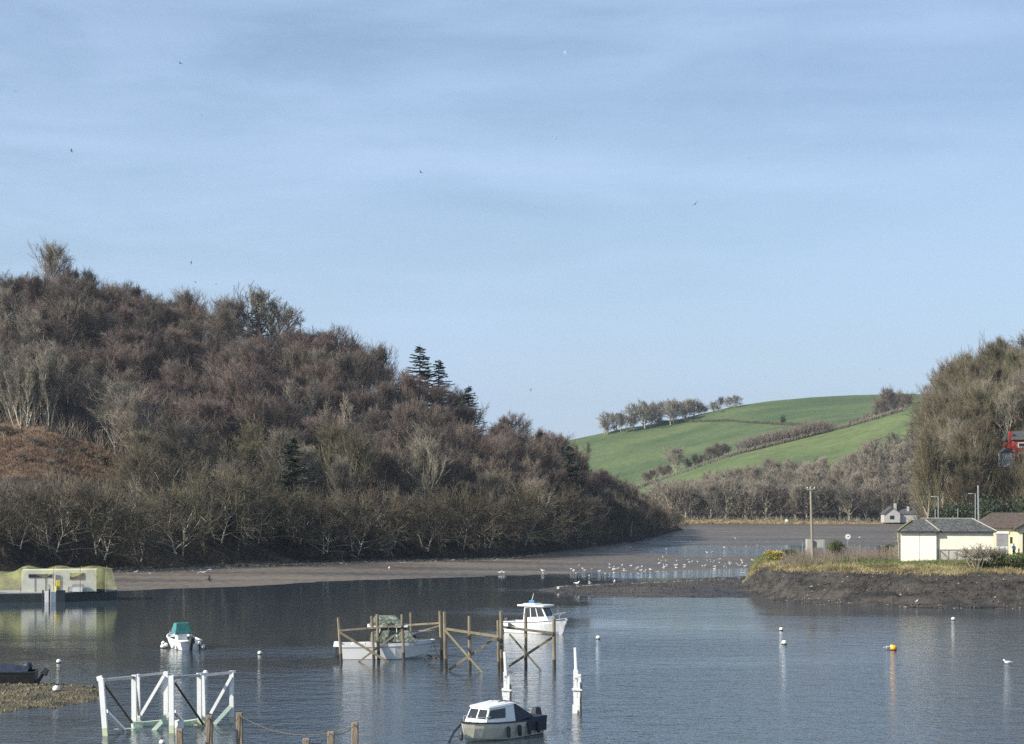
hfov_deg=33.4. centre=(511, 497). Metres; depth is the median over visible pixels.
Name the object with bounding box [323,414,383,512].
bare tree
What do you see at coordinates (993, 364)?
slope tree
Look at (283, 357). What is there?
bare tree
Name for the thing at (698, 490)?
bank tree
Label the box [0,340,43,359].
bare tree
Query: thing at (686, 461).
hedge tree
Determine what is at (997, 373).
slope tree
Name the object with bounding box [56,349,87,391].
bare tree
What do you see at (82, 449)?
scrub bush
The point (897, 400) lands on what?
hilltop tree
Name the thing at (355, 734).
wooden post
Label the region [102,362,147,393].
bare tree
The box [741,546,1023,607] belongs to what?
headland
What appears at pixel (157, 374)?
bare tree
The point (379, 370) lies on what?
bare tree
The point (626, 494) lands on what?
bare tree
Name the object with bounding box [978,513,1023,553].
boathouse
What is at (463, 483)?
bare tree
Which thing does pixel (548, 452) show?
bare tree
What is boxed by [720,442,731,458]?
hedge tree
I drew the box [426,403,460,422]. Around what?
bare tree
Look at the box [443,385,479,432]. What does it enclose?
bare tree
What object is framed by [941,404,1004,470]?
slope tree
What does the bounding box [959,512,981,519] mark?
evergreen tree
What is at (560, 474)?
bare tree
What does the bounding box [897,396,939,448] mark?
slope tree
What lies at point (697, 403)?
ridge tree
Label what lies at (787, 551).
bush
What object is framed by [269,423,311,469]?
bare tree
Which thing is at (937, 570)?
dry grass
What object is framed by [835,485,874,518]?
bank tree
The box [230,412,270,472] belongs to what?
bare tree
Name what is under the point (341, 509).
shore tree
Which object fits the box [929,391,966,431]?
slope tree
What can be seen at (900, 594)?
pale stones
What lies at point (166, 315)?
bare tree
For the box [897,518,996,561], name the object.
shed
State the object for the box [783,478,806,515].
wood tree
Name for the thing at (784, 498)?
bank tree
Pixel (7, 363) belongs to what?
pale stemmed tree
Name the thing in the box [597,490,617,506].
bare tree
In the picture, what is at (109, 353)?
bare tree
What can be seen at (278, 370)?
bare tree
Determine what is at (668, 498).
bank tree
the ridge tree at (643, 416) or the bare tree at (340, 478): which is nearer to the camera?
the bare tree at (340, 478)
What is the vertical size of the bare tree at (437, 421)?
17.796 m
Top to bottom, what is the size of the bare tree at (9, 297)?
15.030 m
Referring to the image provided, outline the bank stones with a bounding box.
[744,568,1023,608]
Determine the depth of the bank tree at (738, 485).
710.14 m
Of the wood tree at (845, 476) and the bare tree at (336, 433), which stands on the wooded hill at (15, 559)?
the bare tree at (336, 433)
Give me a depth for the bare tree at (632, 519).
432.90 m
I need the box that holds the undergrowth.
[0,302,683,540]
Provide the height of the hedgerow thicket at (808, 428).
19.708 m
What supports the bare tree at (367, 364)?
on the wooded hill at (15, 559)
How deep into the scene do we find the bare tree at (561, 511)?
376.30 m
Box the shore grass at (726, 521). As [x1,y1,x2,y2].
[680,519,905,523]
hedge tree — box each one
[640,472,652,481]
[645,469,657,479]
[655,464,667,480]
[663,464,672,476]
[682,458,692,467]
[690,452,703,465]
[698,453,709,462]
[704,446,716,463]
[710,441,726,460]
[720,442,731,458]
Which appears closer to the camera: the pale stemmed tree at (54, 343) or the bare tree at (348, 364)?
the pale stemmed tree at (54, 343)
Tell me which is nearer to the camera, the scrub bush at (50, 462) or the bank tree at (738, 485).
the scrub bush at (50, 462)
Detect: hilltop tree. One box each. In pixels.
[866,408,878,418]
[871,383,897,415]
[871,398,896,414]
[884,388,901,413]
[891,391,904,408]
[899,391,912,409]
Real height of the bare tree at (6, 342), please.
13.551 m
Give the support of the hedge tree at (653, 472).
on the green hills at (630, 455)
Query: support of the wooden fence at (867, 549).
on the headland
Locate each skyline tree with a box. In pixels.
[26,236,75,288]
[69,265,109,296]
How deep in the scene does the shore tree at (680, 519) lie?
559.67 m
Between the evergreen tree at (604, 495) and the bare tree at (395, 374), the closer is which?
the evergreen tree at (604, 495)
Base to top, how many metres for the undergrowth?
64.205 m
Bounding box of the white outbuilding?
[998,448,1013,466]
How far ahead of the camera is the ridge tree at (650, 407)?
1359.04 m
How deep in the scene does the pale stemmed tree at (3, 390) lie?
319.92 m
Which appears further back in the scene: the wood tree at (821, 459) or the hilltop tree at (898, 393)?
the hilltop tree at (898, 393)
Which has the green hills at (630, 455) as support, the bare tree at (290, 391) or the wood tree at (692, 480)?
the wood tree at (692, 480)
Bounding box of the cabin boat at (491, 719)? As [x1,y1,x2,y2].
[459,699,546,741]
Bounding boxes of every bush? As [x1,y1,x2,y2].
[0,424,16,436]
[14,452,28,459]
[25,436,40,444]
[46,459,57,466]
[51,447,63,455]
[75,445,89,453]
[94,453,111,465]
[763,550,783,560]
[780,414,786,422]
[783,549,795,555]
[826,539,846,555]
[877,543,895,553]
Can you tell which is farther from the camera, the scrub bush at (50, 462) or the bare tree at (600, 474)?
the bare tree at (600, 474)
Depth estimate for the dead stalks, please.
206.53 m
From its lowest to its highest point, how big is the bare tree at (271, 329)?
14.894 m
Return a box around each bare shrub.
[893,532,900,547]
[953,542,995,568]
[985,546,1009,566]
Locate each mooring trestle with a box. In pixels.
[337,611,442,661]
[443,612,499,671]
[499,611,555,670]
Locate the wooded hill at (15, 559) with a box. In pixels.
[0,317,683,573]
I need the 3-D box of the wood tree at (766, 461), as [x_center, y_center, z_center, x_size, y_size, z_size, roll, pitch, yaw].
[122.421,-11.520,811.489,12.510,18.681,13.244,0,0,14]
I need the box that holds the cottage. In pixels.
[880,503,917,521]
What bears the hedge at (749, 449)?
on the green hills at (630, 455)
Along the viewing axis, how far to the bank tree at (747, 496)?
703.51 m
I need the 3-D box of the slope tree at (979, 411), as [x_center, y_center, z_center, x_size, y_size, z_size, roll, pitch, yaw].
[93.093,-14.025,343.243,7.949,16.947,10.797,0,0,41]
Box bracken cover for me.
[0,427,134,484]
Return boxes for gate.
[889,533,898,558]
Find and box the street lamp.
[968,493,975,518]
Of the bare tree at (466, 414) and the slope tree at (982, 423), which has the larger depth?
the bare tree at (466, 414)
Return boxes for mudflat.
[0,524,903,712]
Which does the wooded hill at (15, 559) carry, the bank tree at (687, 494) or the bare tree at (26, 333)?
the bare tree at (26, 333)
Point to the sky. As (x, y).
(871, 232)
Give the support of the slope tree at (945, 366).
on the steep hill at (999, 479)
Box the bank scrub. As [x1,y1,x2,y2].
[675,440,916,522]
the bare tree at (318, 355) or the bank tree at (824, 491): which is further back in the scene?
the bank tree at (824, 491)
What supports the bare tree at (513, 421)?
on the wooded hill at (15, 559)
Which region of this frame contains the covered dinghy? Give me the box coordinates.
[0,662,48,683]
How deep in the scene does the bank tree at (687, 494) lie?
702.85 m
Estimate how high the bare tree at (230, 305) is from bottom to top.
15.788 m
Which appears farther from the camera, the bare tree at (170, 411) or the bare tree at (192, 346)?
the bare tree at (192, 346)
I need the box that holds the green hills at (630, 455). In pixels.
[517,394,923,521]
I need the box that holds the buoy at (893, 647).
[890,644,896,649]
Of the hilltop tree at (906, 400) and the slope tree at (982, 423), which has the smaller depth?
the slope tree at (982, 423)
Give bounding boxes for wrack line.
[105,554,545,573]
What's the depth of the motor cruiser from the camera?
126.56 m
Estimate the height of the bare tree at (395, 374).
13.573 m
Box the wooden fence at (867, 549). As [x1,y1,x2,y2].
[842,544,894,555]
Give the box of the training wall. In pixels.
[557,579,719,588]
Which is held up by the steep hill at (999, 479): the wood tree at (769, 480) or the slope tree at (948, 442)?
the slope tree at (948, 442)
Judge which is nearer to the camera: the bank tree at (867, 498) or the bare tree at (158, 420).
the bare tree at (158, 420)
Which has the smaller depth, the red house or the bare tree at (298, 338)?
the red house
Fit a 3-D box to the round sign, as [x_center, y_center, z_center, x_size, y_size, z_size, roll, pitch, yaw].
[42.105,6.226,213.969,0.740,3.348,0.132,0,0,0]
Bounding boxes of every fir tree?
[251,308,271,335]
[264,437,322,527]
[406,346,437,405]
[423,359,462,425]
[457,385,485,432]
[557,445,591,500]
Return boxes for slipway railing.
[993,546,1016,554]
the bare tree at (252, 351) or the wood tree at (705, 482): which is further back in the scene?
the wood tree at (705, 482)
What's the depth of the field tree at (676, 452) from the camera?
966.87 m
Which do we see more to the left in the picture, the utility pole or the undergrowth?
the undergrowth
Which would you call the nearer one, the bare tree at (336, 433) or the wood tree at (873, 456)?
the bare tree at (336, 433)
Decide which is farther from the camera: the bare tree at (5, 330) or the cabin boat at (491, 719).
the bare tree at (5, 330)
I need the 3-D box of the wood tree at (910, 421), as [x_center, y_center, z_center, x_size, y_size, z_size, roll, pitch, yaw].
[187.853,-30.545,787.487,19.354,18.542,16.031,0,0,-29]
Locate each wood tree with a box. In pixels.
[639,480,675,508]
[670,476,694,484]
[698,477,720,512]
[708,475,737,483]
[709,472,726,481]
[711,477,731,511]
[718,466,749,479]
[719,470,735,478]
[723,465,746,478]
[736,477,769,512]
[740,463,764,481]
[740,464,765,482]
[753,473,783,509]
[757,470,779,482]
[759,456,775,474]
[764,457,782,472]
[764,466,783,476]
[772,467,796,483]
[773,456,795,469]
[775,476,801,486]
[780,459,806,474]
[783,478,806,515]
[785,467,805,482]
[787,470,810,485]
[792,459,810,480]
[794,460,831,480]
[799,472,823,505]
[802,467,828,484]
[803,470,829,482]
[810,455,830,468]
[811,457,829,470]
[813,467,830,479]
[821,473,849,511]
[829,453,860,467]
[829,464,844,479]
[830,461,862,481]
[832,455,860,474]
[833,464,854,484]
[835,481,860,510]
[841,470,867,490]
[843,470,860,488]
[844,451,862,465]
[845,453,876,475]
[851,462,871,488]
[854,439,893,469]
[859,475,886,509]
[860,434,888,461]
[860,466,888,483]
[861,456,877,479]
[871,447,888,478]
[871,462,890,481]
[880,432,906,457]
[881,440,897,468]
[882,440,894,459]
[882,474,902,484]
[884,466,909,488]
[887,451,908,475]
[889,459,913,486]
[890,444,918,462]
[896,440,919,473]
[897,432,916,452]
[900,465,921,485]
[902,414,921,436]
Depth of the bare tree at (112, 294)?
403.87 m
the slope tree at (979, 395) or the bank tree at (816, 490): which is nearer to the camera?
the slope tree at (979, 395)
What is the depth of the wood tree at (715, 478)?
768.98 m
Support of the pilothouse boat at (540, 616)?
on the river
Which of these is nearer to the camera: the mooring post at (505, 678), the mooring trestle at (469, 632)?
the mooring post at (505, 678)
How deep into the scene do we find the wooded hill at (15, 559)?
297.56 m
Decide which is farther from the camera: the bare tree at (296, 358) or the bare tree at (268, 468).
the bare tree at (296, 358)
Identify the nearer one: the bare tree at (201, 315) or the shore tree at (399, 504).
the shore tree at (399, 504)
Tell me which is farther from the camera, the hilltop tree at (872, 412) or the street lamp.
the hilltop tree at (872, 412)
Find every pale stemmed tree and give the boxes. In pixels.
[0,335,34,393]
[0,342,22,403]
[0,347,24,409]
[0,354,25,417]
[0,356,34,427]
[0,360,14,416]
[1,361,38,427]
[6,346,36,406]
[7,362,38,425]
[10,363,52,420]
[13,349,50,414]
[19,338,61,402]
[20,348,60,414]
[28,339,59,401]
[34,348,73,419]
[36,354,67,424]
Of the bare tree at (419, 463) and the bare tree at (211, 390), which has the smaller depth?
the bare tree at (419, 463)
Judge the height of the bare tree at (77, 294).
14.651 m
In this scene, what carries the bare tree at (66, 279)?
on the wooded hill at (15, 559)
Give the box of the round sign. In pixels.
[845,534,850,543]
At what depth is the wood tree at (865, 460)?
771.35 m
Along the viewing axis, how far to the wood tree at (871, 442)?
790.50 m
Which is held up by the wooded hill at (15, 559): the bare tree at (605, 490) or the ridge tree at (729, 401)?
the bare tree at (605, 490)
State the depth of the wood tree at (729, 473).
785.29 m
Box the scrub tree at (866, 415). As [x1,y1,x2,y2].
[860,413,871,421]
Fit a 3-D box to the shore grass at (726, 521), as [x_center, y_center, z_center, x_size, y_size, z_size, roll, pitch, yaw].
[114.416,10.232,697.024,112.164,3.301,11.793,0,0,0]
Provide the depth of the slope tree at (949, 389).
402.45 m
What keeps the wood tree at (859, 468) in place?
on the green hills at (630, 455)
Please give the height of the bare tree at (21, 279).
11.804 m
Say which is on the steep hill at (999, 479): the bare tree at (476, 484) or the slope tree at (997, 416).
the slope tree at (997, 416)
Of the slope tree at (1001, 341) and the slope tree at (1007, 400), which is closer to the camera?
the slope tree at (1007, 400)
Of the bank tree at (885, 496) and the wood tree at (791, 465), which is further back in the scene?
the wood tree at (791, 465)
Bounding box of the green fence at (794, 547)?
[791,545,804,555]
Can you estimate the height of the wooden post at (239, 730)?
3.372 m
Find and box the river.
[0,540,1023,743]
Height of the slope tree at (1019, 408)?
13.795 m
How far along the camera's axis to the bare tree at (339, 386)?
375.31 m
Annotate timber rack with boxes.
[939,550,984,565]
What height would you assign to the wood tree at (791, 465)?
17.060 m
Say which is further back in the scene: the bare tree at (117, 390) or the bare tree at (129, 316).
the bare tree at (129, 316)
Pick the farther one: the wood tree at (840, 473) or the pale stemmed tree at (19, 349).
the wood tree at (840, 473)
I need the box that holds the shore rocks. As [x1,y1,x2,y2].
[0,533,665,575]
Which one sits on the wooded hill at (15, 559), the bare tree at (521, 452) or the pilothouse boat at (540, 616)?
the bare tree at (521, 452)
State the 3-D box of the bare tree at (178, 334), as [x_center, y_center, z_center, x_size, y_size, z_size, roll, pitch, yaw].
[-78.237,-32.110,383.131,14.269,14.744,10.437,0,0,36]
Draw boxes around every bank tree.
[647,481,679,510]
[655,481,687,510]
[666,484,699,519]
[668,480,700,514]
[687,483,716,518]
[688,486,709,518]
[697,479,733,517]
[698,480,724,519]
[709,484,743,515]
[721,481,742,515]
[727,478,747,516]
[730,486,761,519]
[745,478,777,517]
[751,481,789,518]
[755,481,789,518]
[767,483,791,517]
[769,483,796,520]
[782,481,812,520]
[786,478,818,513]
[790,479,830,520]
[811,478,827,515]
[812,482,842,519]
[823,478,854,515]
[825,481,850,518]
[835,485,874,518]
[847,483,872,517]
[855,485,878,520]
[870,484,896,517]
[871,488,899,511]
[877,476,900,506]
[888,484,910,508]
[898,482,913,506]
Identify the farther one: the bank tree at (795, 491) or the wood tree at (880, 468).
the wood tree at (880, 468)
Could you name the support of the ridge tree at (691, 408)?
on the green hills at (630, 455)
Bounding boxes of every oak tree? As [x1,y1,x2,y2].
[233,280,282,335]
[241,298,305,344]
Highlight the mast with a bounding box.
[977,485,978,519]
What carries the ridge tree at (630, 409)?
on the green hills at (630, 455)
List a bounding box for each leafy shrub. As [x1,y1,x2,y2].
[975,560,989,566]
[993,555,1013,566]
[1003,554,1023,568]
[1012,552,1023,565]
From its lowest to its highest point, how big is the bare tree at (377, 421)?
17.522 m
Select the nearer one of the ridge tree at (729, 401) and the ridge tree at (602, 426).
the ridge tree at (602, 426)
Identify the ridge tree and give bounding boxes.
[596,420,611,435]
[597,411,620,434]
[608,411,625,430]
[615,412,626,431]
[620,401,650,429]
[622,415,636,430]
[629,412,638,429]
[632,399,658,428]
[635,407,659,427]
[650,411,664,425]
[654,400,667,417]
[655,397,684,424]
[660,400,683,423]
[677,399,695,417]
[683,398,694,417]
[684,398,704,415]
[687,406,698,414]
[700,405,708,412]
[709,404,715,411]
[714,396,727,408]
[723,396,737,407]
[724,394,743,406]
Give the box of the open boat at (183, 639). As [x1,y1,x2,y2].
[161,622,204,650]
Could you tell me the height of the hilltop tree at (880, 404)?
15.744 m
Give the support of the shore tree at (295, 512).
on the wooded hill at (15, 559)
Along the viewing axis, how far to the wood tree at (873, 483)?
719.65 m
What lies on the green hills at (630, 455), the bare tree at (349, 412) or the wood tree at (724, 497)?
the wood tree at (724, 497)
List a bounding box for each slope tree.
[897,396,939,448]
[902,379,942,426]
[905,422,944,455]
[908,387,949,423]
[908,407,926,435]
[908,435,935,499]
[910,405,929,454]
[911,380,938,421]
[914,408,958,506]
[915,383,940,430]
[916,392,949,443]
[918,391,946,440]
[918,402,946,446]
[922,366,941,393]
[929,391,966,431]
[931,352,962,395]
[931,360,966,394]
[932,367,970,399]
[934,339,982,391]
[934,463,994,512]
[935,413,969,448]
[935,421,978,505]
[938,383,968,412]
[939,345,972,376]
[939,374,986,422]
[940,422,995,505]
[940,428,987,504]
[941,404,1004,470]
[942,387,979,433]
[946,357,987,390]
[948,373,1004,428]
[954,349,974,375]
[956,387,998,439]
[959,411,999,468]
[970,328,1006,377]
[971,431,1005,496]
[972,373,1002,397]
[973,359,1009,394]
[975,349,993,378]
[980,357,1006,378]
[981,336,1011,364]
[981,364,1023,441]
[982,384,1004,433]
[989,379,1022,434]
[992,349,1022,421]
[993,347,1023,415]
[995,334,1019,353]
[998,367,1023,408]
[1003,385,1023,427]
[1005,343,1020,358]
[1008,334,1023,353]
[1009,333,1023,347]
[1011,362,1023,415]
[1013,356,1023,407]
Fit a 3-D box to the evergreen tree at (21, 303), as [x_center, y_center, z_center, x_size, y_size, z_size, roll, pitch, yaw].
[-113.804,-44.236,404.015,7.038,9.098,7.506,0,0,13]
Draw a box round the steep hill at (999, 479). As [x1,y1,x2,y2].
[918,407,1023,516]
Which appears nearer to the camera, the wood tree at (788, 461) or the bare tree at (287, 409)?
the bare tree at (287, 409)
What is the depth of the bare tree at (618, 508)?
428.12 m
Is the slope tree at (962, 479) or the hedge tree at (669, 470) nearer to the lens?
the slope tree at (962, 479)
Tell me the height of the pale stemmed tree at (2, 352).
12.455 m
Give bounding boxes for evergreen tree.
[14,292,30,317]
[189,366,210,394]
[543,480,558,504]
[588,489,611,509]
[928,503,955,517]
[939,505,966,517]
[949,500,977,518]
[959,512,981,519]
[963,494,998,519]
[974,491,1008,513]
[986,497,1017,512]
[997,494,1023,512]
[1011,497,1023,512]
[1016,496,1023,512]
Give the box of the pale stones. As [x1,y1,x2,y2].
[769,573,1020,608]
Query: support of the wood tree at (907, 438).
on the green hills at (630, 455)
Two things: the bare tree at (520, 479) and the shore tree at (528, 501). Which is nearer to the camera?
the shore tree at (528, 501)
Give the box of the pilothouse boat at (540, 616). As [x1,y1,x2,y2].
[503,593,567,633]
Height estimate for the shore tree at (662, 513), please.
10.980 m
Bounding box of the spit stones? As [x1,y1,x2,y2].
[553,576,763,597]
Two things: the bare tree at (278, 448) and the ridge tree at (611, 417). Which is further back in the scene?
the ridge tree at (611, 417)
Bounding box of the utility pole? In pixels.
[807,486,814,558]
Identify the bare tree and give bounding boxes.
[0,268,26,322]
[0,282,28,332]
[0,283,18,312]
[0,321,18,346]
[0,332,17,393]
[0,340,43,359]
[2,306,46,346]
[2,335,33,354]
[8,271,36,299]
[9,298,57,345]
[10,269,55,317]
[16,291,52,316]
[17,271,78,310]
[29,317,76,349]
[30,340,63,358]
[37,278,91,348]
[45,291,95,350]
[46,282,85,341]
[50,272,111,332]
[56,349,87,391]
[57,262,80,283]
[64,342,99,381]
[67,360,109,413]
[75,295,118,351]
[76,373,109,430]
[77,340,136,387]
[77,354,114,411]
[81,294,116,337]
[83,372,146,454]
[84,279,134,337]
[85,313,125,350]
[92,438,173,510]
[96,317,160,357]
[100,280,140,316]
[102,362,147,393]
[102,381,167,434]
[104,279,155,303]
[104,385,169,451]
[106,416,172,465]
[109,293,153,327]
[110,302,139,343]
[115,339,169,391]
[115,342,144,376]
[115,441,244,521]
[116,440,177,495]
[123,309,165,340]
[130,292,167,325]
[137,301,180,331]
[138,327,188,378]
[139,407,169,434]
[140,289,167,329]
[140,462,208,511]
[143,387,186,420]
[143,411,193,460]
[147,373,192,418]
[148,360,172,386]
[149,415,214,478]
[150,374,192,397]
[151,323,192,374]
[152,294,190,330]
[156,356,214,414]
[157,389,203,448]
[165,300,212,353]
[166,311,212,363]
[169,431,244,496]
[170,284,208,318]
[170,388,239,455]
[176,414,220,467]
[179,332,232,366]
[179,338,205,379]
[186,372,217,405]
[188,391,221,421]
[190,352,213,380]
[192,390,236,431]
[193,297,209,312]
[193,307,209,338]
[195,302,246,350]
[196,357,262,420]
[200,342,242,416]
[206,293,259,341]
[207,294,241,328]
[210,456,257,503]
[216,336,278,394]
[216,423,254,459]
[218,331,245,357]
[219,366,284,431]
[221,340,287,380]
[225,432,270,484]
[230,384,289,442]
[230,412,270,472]
[238,326,269,344]
[239,392,293,435]
[241,333,286,391]
[242,457,299,511]
[243,361,277,406]
[249,395,304,443]
[255,332,295,358]
[256,419,311,491]
[258,310,282,342]
[266,362,285,398]
[267,344,290,379]
[268,374,300,409]
[269,337,324,386]
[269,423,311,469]
[270,366,314,403]
[277,324,318,363]
[280,373,320,429]
[281,375,338,425]
[288,443,322,498]
[289,411,329,454]
[297,341,339,383]
[298,408,373,475]
[299,325,337,354]
[299,331,322,349]
[299,357,360,415]
[302,333,337,363]
[305,372,355,421]
[307,381,358,430]
[307,408,366,494]
[314,454,365,504]
[317,323,375,367]
[320,392,358,441]
[322,354,343,383]
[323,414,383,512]
[325,448,354,467]
[326,350,365,388]
[332,345,386,389]
[333,338,366,384]
[336,380,362,408]
[337,381,387,423]
[341,342,386,397]
[349,402,397,457]
[352,403,381,433]
[353,349,392,407]
[356,414,377,449]
[357,437,416,510]
[359,427,413,503]
[361,337,398,378]
[364,430,394,451]
[367,376,404,421]
[368,366,425,427]
[371,362,399,392]
[374,360,396,389]
[376,378,401,408]
[378,418,425,493]
[389,392,422,417]
[389,393,427,470]
[389,430,451,512]
[390,418,452,498]
[392,390,429,433]
[416,376,456,408]
[417,405,460,447]
[418,401,475,428]
[418,405,462,433]
[420,446,478,518]
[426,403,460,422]
[429,419,490,477]
[433,445,474,491]
[436,455,457,510]
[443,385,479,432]
[448,472,474,513]
[449,399,488,434]
[452,433,470,465]
[452,444,482,477]
[454,429,480,457]
[455,418,484,469]
[455,451,481,484]
[468,429,518,469]
[469,465,511,532]
[470,454,518,492]
[470,476,500,518]
[472,423,522,462]
[473,430,486,461]
[474,463,517,514]
[482,430,516,467]
[482,444,517,491]
[485,420,516,436]
[497,410,534,441]
[501,428,555,466]
[502,463,531,503]
[507,472,555,521]
[507,473,557,542]
[508,426,537,450]
[508,459,526,476]
[513,452,556,506]
[516,441,526,462]
[517,433,536,463]
[523,443,559,471]
[525,437,576,481]
[531,425,553,442]
[538,430,568,459]
[539,496,578,529]
[542,462,580,494]
[551,495,576,529]
[554,430,578,459]
[562,446,593,477]
[570,438,592,464]
[572,470,610,499]
[574,462,595,484]
[574,494,594,530]
[586,493,614,537]
[587,493,617,528]
[590,468,609,481]
[592,470,619,492]
[593,471,622,491]
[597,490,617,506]
[599,487,613,494]
[606,494,631,527]
[609,497,640,535]
[613,478,628,500]
[614,479,633,495]
[617,484,630,502]
[626,485,643,503]
[627,515,636,534]
[628,497,646,515]
[634,495,653,512]
[644,500,653,523]
[648,496,667,509]
[664,511,673,527]
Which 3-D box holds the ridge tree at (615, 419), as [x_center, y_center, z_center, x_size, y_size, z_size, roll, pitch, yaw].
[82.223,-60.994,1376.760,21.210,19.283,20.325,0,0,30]
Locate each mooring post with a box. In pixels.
[501,652,511,700]
[572,648,581,713]
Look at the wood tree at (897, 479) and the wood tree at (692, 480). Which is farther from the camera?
the wood tree at (692, 480)
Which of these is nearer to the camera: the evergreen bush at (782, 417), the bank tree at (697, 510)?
the bank tree at (697, 510)
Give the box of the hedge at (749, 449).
[634,407,906,488]
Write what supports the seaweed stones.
on the mudflat
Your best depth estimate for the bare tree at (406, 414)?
369.67 m
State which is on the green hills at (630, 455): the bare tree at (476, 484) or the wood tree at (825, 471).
the wood tree at (825, 471)
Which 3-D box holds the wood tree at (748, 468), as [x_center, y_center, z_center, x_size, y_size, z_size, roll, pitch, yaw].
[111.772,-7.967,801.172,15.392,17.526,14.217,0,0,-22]
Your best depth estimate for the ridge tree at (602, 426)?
1368.09 m
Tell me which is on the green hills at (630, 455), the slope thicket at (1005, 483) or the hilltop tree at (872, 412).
the hilltop tree at (872, 412)
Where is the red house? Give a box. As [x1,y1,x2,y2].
[1001,431,1023,458]
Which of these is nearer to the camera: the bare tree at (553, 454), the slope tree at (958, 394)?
the slope tree at (958, 394)
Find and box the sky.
[0,0,1023,439]
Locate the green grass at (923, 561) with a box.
[748,553,1023,575]
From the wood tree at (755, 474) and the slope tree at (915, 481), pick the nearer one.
the slope tree at (915, 481)
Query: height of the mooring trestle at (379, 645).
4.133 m
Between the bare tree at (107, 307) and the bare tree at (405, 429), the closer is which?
the bare tree at (405, 429)
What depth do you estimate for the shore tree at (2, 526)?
254.43 m
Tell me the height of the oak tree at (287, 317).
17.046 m
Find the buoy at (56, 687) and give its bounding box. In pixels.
[53,684,59,691]
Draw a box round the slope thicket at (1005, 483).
[909,407,1023,519]
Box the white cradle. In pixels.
[96,671,235,735]
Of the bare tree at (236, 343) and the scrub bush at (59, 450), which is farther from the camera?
the bare tree at (236, 343)
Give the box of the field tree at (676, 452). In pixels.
[662,444,687,474]
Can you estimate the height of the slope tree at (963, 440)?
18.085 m
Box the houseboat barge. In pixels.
[0,566,116,602]
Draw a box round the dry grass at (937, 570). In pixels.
[748,559,1023,576]
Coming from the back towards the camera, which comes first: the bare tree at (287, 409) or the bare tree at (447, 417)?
the bare tree at (447, 417)
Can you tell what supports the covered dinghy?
on the mudflat
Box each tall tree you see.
[898,420,957,516]
[909,414,952,517]
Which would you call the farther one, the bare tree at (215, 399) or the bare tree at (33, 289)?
the bare tree at (33, 289)
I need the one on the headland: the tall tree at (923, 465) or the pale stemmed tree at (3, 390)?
the tall tree at (923, 465)
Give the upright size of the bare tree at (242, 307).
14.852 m
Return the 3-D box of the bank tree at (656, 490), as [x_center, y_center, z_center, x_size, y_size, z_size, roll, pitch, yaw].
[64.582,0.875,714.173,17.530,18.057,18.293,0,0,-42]
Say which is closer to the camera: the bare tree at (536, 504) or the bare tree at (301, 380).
the bare tree at (536, 504)
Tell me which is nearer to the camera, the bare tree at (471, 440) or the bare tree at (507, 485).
the bare tree at (507, 485)
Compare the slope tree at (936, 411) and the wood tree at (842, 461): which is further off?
the wood tree at (842, 461)
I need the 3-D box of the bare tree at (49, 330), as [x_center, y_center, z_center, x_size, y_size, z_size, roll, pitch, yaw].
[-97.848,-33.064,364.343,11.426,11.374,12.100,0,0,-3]
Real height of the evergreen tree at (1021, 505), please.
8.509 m
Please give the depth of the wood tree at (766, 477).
764.92 m
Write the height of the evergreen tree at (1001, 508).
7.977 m
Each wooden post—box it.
[176,728,182,743]
[206,715,212,743]
[236,712,242,743]
[303,738,309,743]
[327,731,334,743]
[351,722,358,743]
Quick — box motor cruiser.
[333,615,443,659]
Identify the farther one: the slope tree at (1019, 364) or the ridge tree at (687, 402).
the ridge tree at (687, 402)
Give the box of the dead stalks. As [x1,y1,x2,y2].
[779,546,898,570]
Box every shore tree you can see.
[0,470,66,558]
[0,487,21,541]
[1,460,127,562]
[30,472,175,565]
[93,495,185,561]
[108,475,235,567]
[149,452,272,551]
[192,468,306,544]
[250,481,344,547]
[282,487,370,563]
[303,486,412,558]
[346,483,450,553]
[377,483,461,558]
[409,479,510,549]
[444,485,547,555]
[486,477,585,546]
[534,481,613,543]
[562,502,608,548]
[617,504,654,542]
[648,507,673,536]
[668,508,691,531]
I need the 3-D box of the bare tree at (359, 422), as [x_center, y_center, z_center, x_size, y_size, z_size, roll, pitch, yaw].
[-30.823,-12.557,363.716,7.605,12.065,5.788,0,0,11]
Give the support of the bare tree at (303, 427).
on the wooded hill at (15, 559)
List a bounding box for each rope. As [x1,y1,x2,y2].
[179,715,354,743]
[447,723,461,743]
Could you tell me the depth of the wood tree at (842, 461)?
778.28 m
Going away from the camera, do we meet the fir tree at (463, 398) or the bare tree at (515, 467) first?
the bare tree at (515, 467)
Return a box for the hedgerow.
[657,418,810,424]
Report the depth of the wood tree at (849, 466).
767.19 m
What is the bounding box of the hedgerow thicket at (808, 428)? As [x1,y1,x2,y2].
[730,418,839,451]
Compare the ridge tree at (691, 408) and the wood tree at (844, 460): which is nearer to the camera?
the wood tree at (844, 460)
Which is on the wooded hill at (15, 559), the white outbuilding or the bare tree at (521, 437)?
the bare tree at (521, 437)
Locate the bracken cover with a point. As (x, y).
(33, 455)
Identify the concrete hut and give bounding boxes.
[802,539,824,554]
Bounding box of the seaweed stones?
[0,682,105,712]
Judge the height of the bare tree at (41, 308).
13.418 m
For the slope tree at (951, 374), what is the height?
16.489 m
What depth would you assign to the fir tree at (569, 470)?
413.89 m
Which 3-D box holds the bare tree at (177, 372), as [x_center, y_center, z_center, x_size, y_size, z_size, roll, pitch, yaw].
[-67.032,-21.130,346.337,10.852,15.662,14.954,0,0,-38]

